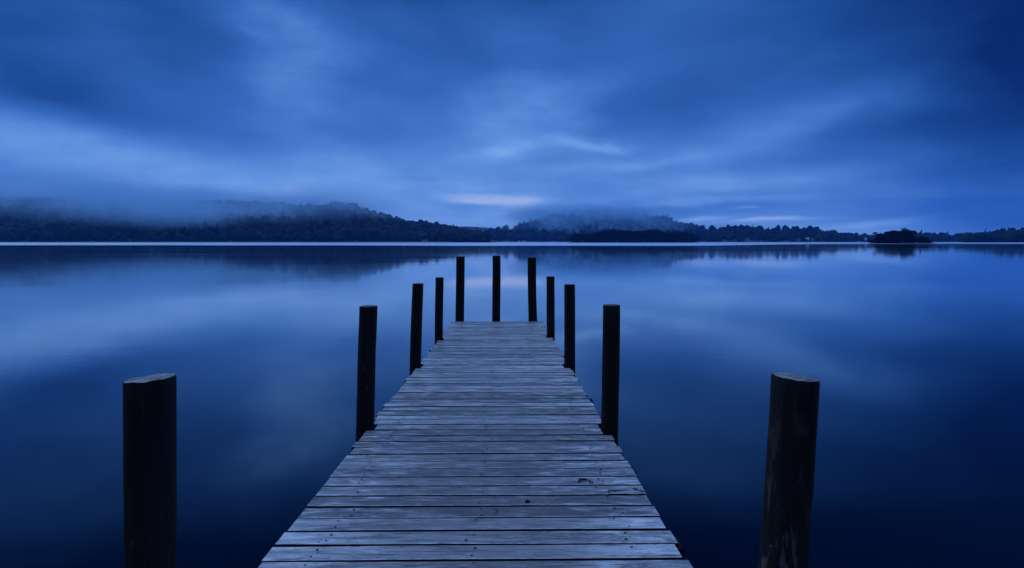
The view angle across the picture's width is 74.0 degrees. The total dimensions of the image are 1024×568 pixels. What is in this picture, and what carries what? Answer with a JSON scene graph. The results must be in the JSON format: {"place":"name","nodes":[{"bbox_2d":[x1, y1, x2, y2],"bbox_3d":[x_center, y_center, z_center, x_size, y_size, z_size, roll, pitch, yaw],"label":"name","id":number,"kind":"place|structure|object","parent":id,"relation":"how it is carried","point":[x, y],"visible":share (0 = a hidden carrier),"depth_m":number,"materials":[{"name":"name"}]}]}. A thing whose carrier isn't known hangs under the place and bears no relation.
{"place":"outdoors","nodes":[
{"label":"outdoors","id":0,"kind":"place"},
{"bbox_2d":[0,196,496,241],"bbox_3d":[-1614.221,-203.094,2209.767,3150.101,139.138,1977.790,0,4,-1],"label":"hills","id":1,"kind":"structure","parent":0,"point":[191,203],"depth_m":1852.78,"materials":[{"name":"plant"}]},
{"bbox_2d":[206,225,215,233],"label":"broadleaf tree","id":2,"kind":"object","parent":1,"relation":"on","point":[209,228],"visible":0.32,"depth_m":1377.60,"materials":[{"name":"green plant"}]},
{"bbox_2d":[0,196,491,241],"bbox_3d":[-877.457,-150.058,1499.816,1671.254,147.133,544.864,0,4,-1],"label":"hillside forest","id":3,"kind":"object","parent":1,"relation":"on","point":[77,220],"visible":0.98,"depth_m":1427.11,"materials":[{"name":"plant"}]},
{"bbox_2d":[365,234,377,241],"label":"broadleaf tree","id":4,"kind":"object","parent":1,"relation":"on","point":[372,236],"visible":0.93,"depth_m":1307.73,"materials":[{"name":"green plant"}]},
{"bbox_2d":[325,201,471,230],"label":"hillside forest","id":5,"kind":"object","parent":1,"relation":"on","point":[336,204],"visible":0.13,"depth_m":1822.59,"materials":[{"name":"plant"}]},
{"bbox_2d":[458,226,495,231],"bbox_3d":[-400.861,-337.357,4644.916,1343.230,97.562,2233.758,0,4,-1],"label":"hills","id":6,"kind":"structure","parent":0,"point":[474,228],"depth_m":4242.78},
{"bbox_2d":[0,242,1023,567],"bbox_3d":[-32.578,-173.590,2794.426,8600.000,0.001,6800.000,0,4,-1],"label":"lake water","id":7,"kind":"structure","parent":0,"point":[910,356],"depth_m":11.26,"materials":[{"name":"blue liquid"}]},
{"bbox_2d":[123,255,819,567],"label":"wooden jetty","id":8,"kind":"object","parent":7,"relation":"in","point":[467,432],"visible":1,"depth_m":3.45,"materials":[{"name":"grey wood"}]},
{"bbox_2d":[0,0,1023,235],"label":"sky","id":9,"kind":"structure","parent":0,"point":[868,117],"materials":[{"name":"blue"}]},
{"bbox_2d":[492,239,614,241],"bbox_3d":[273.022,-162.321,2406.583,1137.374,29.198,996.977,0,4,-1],"label":"hills","id":10,"kind":"structure","parent":0,"point":[506,240],"depth_m":2028.90,"materials":[{"name":"plant"}]},
{"bbox_2d":[478,229,616,241],"bbox_3d":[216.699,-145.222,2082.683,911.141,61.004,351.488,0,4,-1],"label":"hillside forest","id":11,"kind":"object","parent":10,"relation":"on","point":[500,235],"visible":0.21,"depth_m":2071.23,"materials":[{"name":"green plant"}]},
{"bbox_2d":[578,478,592,482],"bbox_3d":[0.403,1.069,3.697,0.085,0.014,0.059,1,4,12],"label":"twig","id":12,"kind":"object","parent":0,"point":[584,479],"visible":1,"depth_m":3.71,"materials":[{"name":"wood"}]},
{"bbox_2d":[530,212,682,233],"bbox_3d":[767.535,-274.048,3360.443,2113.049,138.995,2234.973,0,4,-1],"label":"hills","id":13,"kind":"structure","parent":0,"point":[600,217],"depth_m":2742.80,"materials":[{"name":"plant"}]},
{"bbox_2d":[484,207,705,234],"bbox_3d":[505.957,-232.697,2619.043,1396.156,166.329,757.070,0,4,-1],"label":"hillside forest","id":14,"kind":"object","parent":13,"relation":"on","point":[653,222],"visible":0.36,"depth_m":2724.74,"materials":[{"name":"plant"}]},
{"bbox_2d":[567,242,700,242],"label":"shore","id":15,"kind":"structure","parent":0,"point":[635,242],"depth_m":1089.11,"materials":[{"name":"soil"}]},
{"bbox_2d":[575,233,582,238],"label":"broadleaf tree","id":16,"kind":"object","parent":15,"relation":"on","point":[579,235],"visible":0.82,"depth_m":1110.77,"materials":[{"name":"green plant"}]},
{"bbox_2d":[588,233,595,238],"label":"broadleaf tree","id":17,"kind":"object","parent":15,"relation":"on","point":[592,235],"visible":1,"depth_m":1099.27,"materials":[{"name":"green plant"}]},
{"bbox_2d":[595,231,605,237],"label":"broadleaf tree","id":18,"kind":"object","parent":15,"relation":"on","point":[600,234],"visible":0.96,"depth_m":1102.23,"materials":[{"name":"green plant"}]},
{"bbox_2d":[603,229,613,237],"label":"broadleaf tree","id":19,"kind":"object","parent":15,"relation":"on","point":[605,231],"visible":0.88,"depth_m":1109.92,"materials":[{"name":"green plant"}]},
{"bbox_2d":[608,237,618,242],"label":"broadleaf tree","id":20,"kind":"object","parent":15,"relation":"on","point":[612,239],"visible":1,"depth_m":1086.82,"materials":[{"name":"green plant"}]},
{"bbox_2d":[608,229,619,237],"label":"broadleaf tree","id":21,"kind":"object","parent":15,"relation":"on","point":[615,232],"visible":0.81,"depth_m":1109.60,"materials":[{"name":"green plant"}]},
{"bbox_2d":[618,230,629,238],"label":"broadleaf tree","id":22,"kind":"object","parent":15,"relation":"on","point":[622,234],"visible":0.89,"depth_m":1104.31,"materials":[{"name":"green plant"}]},
{"bbox_2d":[625,230,634,237],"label":"broadleaf tree","id":23,"kind":"object","parent":15,"relation":"on","point":[631,234],"visible":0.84,"depth_m":1102.82,"materials":[{"name":"green plant"}]},
{"bbox_2d":[634,230,641,241],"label":"broadleaf tree","id":24,"kind":"object","parent":15,"relation":"on","point":[638,234],"visible":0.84,"depth_m":1108.32,"materials":[{"name":"green plant"}]},
{"bbox_2d":[640,230,651,239],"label":"broadleaf tree","id":25,"kind":"object","parent":15,"relation":"on","point":[644,234],"visible":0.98,"depth_m":1106.21,"materials":[{"name":"green plant"}]},
{"bbox_2d":[642,229,656,238],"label":"broadleaf tree","id":26,"kind":"object","parent":15,"relation":"on","point":[653,232],"visible":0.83,"depth_m":1107.09,"materials":[{"name":"green plant"}]},
{"bbox_2d":[644,237,654,242],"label":"broadleaf tree","id":27,"kind":"object","parent":15,"relation":"on","point":[650,239],"visible":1,"depth_m":1086.45,"materials":[{"name":"green plant"}]},
{"bbox_2d":[655,232,666,237],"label":"broadleaf tree","id":28,"kind":"object","parent":15,"relation":"on","point":[658,235],"visible":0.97,"depth_m":1102.78,"materials":[{"name":"green plant"}]},
{"bbox_2d":[671,232,678,239],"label":"broadleaf tree","id":29,"kind":"object","parent":15,"relation":"on","point":[675,235],"visible":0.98,"depth_m":1104.09,"materials":[{"name":"green plant"}]},
{"bbox_2d":[678,232,684,241],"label":"broadleaf tree","id":30,"kind":"object","parent":15,"relation":"on","point":[680,236],"visible":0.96,"depth_m":1104.22,"materials":[{"name":"green plant"}]},
{"bbox_2d":[695,235,961,241],"bbox_3d":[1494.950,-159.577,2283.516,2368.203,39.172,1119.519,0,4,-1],"label":"hills","id":31,"kind":"structure","parent":0,"point":[747,239],"depth_m":1808.42,"materials":[{"name":"plant"}]},
{"bbox_2d":[643,224,984,241],"bbox_3d":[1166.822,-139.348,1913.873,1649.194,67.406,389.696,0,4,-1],"label":"hillside forest","id":32,"kind":"object","parent":31,"relation":"on","point":[740,232],"visible":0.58,"depth_m":1858.86,"materials":[{"name":"plant"}]},
{"bbox_2d":[868,243,937,243],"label":"shore","id":33,"kind":"structure","parent":0,"point":[902,243],"depth_m":640.02,"materials":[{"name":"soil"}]},
{"bbox_2d":[876,234,893,242],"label":"shrub","id":34,"kind":"object","parent":33,"relation":"on","point":[885,237],"visible":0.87,"depth_m":643.92,"materials":[{"name":"green plant"}]},
{"bbox_2d":[889,230,901,236],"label":"broadleaf tree","id":35,"kind":"object","parent":33,"relation":"on","point":[893,232],"visible":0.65,"depth_m":649.51,"materials":[{"name":"green plant"}]},
{"bbox_2d":[900,228,912,234],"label":"broadleaf tree","id":36,"kind":"object","parent":33,"relation":"on","point":[904,231],"visible":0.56,"depth_m":650.16,"materials":[{"name":"green plant"}]},
{"bbox_2d":[899,233,917,242],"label":"shrub","id":37,"kind":"object","parent":33,"relation":"on","point":[909,237],"visible":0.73,"depth_m":641.26,"materials":[{"name":"green plant"}]},
{"bbox_2d":[907,230,913,242],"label":"broadleaf tree","id":38,"kind":"object","parent":33,"relation":"on","point":[909,233],"visible":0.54,"depth_m":648.88,"materials":[{"name":"green plant"}]},
{"bbox_2d":[920,236,930,242],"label":"shrub","id":39,"kind":"object","parent":33,"relation":"on","point":[926,240],"visible":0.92,"depth_m":646.83,"materials":[{"name":"green plant"}]},
{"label":"hills","id":40,"kind":"structure","parent":0,"visible":0},
{"bbox_2d":[961,227,1023,241],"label":"hillside forest","id":41,"kind":"object","parent":40,"relation":"on","point":[1010,235],"visible":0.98,"depth_m":1337.03,"materials":[{"name":"plant"}]}
]}

